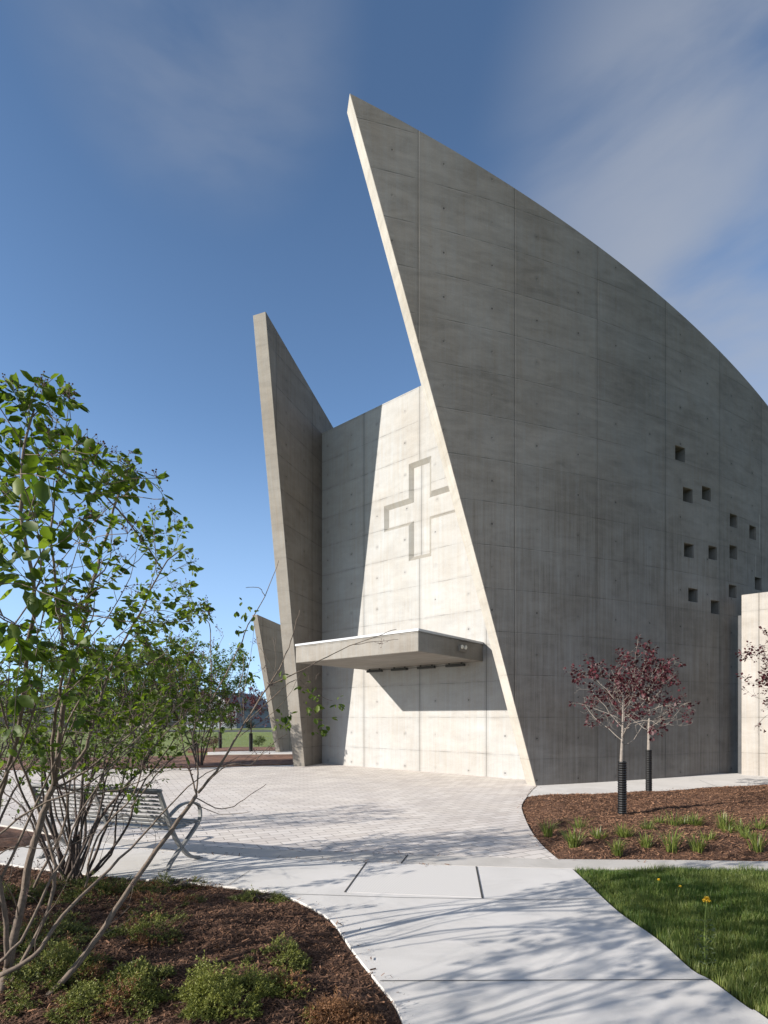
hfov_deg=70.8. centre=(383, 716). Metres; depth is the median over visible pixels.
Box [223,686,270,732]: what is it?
redbud tree
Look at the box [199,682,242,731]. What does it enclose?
redbud tree
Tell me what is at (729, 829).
daylily clump
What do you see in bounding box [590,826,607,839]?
daylily clump
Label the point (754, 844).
daylily clump
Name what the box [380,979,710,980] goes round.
expansion joint
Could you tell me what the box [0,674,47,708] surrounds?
background tree
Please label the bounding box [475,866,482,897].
expansion joint
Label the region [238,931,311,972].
creeping juniper
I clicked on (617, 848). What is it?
daylily clump
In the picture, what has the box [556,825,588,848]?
daylily clump
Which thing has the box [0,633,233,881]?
serviceberry shrub
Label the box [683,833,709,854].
daylily clump
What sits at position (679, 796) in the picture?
bark mulch
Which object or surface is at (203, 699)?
redbud tree
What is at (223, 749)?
bed edge
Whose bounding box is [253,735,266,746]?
shrub
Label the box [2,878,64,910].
creeping juniper
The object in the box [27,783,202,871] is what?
park bench
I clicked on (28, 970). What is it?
creeping juniper
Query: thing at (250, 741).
trunk guard
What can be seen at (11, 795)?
serviceberry shrub
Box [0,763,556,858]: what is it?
paver plaza
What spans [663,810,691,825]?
daylily clump
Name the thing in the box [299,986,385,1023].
creeping juniper
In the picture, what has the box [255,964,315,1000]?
creeping juniper
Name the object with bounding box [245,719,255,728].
evergreen bush
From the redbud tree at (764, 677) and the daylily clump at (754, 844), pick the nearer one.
the daylily clump at (754, 844)
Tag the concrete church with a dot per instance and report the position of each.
(526, 492)
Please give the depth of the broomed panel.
5.28 m
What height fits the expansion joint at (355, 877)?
0.001 m
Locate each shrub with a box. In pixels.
[0,370,397,996]
[0,427,29,511]
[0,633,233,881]
[0,663,76,822]
[206,738,223,746]
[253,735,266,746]
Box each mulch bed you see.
[0,754,292,769]
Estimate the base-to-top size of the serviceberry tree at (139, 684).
4.260 m
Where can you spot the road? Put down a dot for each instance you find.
(206, 730)
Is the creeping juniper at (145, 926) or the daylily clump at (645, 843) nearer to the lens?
the creeping juniper at (145, 926)
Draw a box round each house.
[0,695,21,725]
[22,688,112,727]
[126,694,186,727]
[187,691,270,727]
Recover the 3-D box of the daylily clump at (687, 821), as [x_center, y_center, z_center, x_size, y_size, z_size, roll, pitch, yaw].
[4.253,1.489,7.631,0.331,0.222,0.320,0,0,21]
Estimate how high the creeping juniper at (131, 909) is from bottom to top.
0.232 m
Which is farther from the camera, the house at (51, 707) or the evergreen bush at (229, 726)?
the house at (51, 707)
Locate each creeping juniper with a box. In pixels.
[0,907,98,960]
[0,938,138,1018]
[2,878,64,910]
[38,870,167,905]
[43,955,232,1023]
[90,910,193,946]
[102,888,206,922]
[134,871,221,891]
[157,950,294,1022]
[224,884,291,903]
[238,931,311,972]
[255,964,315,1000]
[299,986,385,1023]
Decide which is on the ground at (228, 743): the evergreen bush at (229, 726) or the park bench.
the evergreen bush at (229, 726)
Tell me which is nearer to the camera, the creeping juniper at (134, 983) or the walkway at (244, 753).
the creeping juniper at (134, 983)
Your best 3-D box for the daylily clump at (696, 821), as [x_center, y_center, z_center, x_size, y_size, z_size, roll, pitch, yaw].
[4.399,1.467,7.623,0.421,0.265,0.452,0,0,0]
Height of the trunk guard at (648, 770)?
0.900 m
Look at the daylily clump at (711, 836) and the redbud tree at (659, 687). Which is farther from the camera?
the redbud tree at (659, 687)
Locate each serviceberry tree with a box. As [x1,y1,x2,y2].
[31,632,134,768]
[87,631,193,766]
[141,626,256,765]
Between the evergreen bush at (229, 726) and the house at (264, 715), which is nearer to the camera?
the evergreen bush at (229, 726)
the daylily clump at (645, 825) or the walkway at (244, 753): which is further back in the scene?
the walkway at (244, 753)
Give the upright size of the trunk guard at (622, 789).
0.885 m
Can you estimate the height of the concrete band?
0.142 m
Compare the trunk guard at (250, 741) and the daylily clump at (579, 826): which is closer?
the daylily clump at (579, 826)
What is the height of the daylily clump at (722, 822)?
0.326 m
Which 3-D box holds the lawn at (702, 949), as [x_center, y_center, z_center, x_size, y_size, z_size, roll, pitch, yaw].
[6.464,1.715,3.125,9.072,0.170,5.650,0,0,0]
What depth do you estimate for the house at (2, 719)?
94.51 m
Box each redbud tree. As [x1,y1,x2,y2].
[178,682,221,724]
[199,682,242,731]
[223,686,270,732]
[563,635,692,761]
[595,642,700,749]
[735,626,767,732]
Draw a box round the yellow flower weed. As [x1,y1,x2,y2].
[692,896,717,968]
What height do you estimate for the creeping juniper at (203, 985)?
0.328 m
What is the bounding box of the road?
[11,730,271,731]
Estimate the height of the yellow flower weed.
0.482 m
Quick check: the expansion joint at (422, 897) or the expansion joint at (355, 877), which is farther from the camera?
the expansion joint at (355, 877)
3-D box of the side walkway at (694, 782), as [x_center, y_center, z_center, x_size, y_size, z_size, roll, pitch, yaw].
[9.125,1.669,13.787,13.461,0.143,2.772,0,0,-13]
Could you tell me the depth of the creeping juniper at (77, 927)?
3.74 m
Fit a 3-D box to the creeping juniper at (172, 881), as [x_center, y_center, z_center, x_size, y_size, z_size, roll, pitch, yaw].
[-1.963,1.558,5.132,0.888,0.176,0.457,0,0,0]
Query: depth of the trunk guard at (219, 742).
27.07 m
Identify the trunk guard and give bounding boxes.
[218,732,221,747]
[249,733,252,751]
[617,761,626,814]
[645,750,651,791]
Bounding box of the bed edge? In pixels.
[188,747,274,752]
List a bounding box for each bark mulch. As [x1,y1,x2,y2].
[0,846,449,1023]
[517,784,767,861]
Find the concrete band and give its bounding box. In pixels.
[0,820,767,872]
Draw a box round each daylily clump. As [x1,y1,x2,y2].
[538,817,562,836]
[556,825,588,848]
[565,814,592,828]
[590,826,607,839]
[606,837,632,856]
[608,821,637,837]
[632,831,658,847]
[637,818,659,829]
[648,826,687,853]
[651,814,667,823]
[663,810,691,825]
[673,815,692,824]
[681,812,706,825]
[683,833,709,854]
[698,829,720,840]
[712,812,739,828]
[717,825,737,832]
[723,818,756,830]
[731,827,762,838]
[743,826,767,853]
[751,815,767,829]
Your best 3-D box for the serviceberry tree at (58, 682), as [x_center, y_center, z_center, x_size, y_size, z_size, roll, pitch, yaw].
[-9.219,-0.414,16.194,3.568,4.054,3.099,0,0,0]
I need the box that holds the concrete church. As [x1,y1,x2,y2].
[252,94,767,785]
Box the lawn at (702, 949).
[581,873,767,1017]
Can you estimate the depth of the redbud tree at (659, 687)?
11.09 m
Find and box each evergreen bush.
[223,716,237,729]
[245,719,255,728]
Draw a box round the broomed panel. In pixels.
[346,863,480,897]
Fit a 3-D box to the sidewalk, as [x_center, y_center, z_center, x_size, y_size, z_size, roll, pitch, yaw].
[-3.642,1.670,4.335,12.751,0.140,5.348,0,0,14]
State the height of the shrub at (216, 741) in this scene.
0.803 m
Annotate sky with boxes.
[0,0,767,701]
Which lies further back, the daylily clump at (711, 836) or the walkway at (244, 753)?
the walkway at (244, 753)
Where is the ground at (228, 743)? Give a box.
[0,726,274,756]
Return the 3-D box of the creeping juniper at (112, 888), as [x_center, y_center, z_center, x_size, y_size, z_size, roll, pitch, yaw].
[-2.521,1.470,4.679,1.218,0.291,0.682,0,0,0]
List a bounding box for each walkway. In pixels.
[208,751,291,754]
[527,773,767,796]
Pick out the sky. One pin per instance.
(174, 174)
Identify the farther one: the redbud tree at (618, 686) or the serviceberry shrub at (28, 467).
the redbud tree at (618, 686)
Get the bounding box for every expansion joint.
[284,893,582,899]
[344,862,366,891]
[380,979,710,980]
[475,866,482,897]
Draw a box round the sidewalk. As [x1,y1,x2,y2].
[0,836,767,1023]
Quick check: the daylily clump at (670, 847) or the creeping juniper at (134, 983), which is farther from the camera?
the daylily clump at (670, 847)
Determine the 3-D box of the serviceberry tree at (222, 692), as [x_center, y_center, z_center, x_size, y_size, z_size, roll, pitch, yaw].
[-5.996,-0.677,17.571,3.766,4.569,3.234,0,0,0]
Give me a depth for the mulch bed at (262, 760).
19.10 m

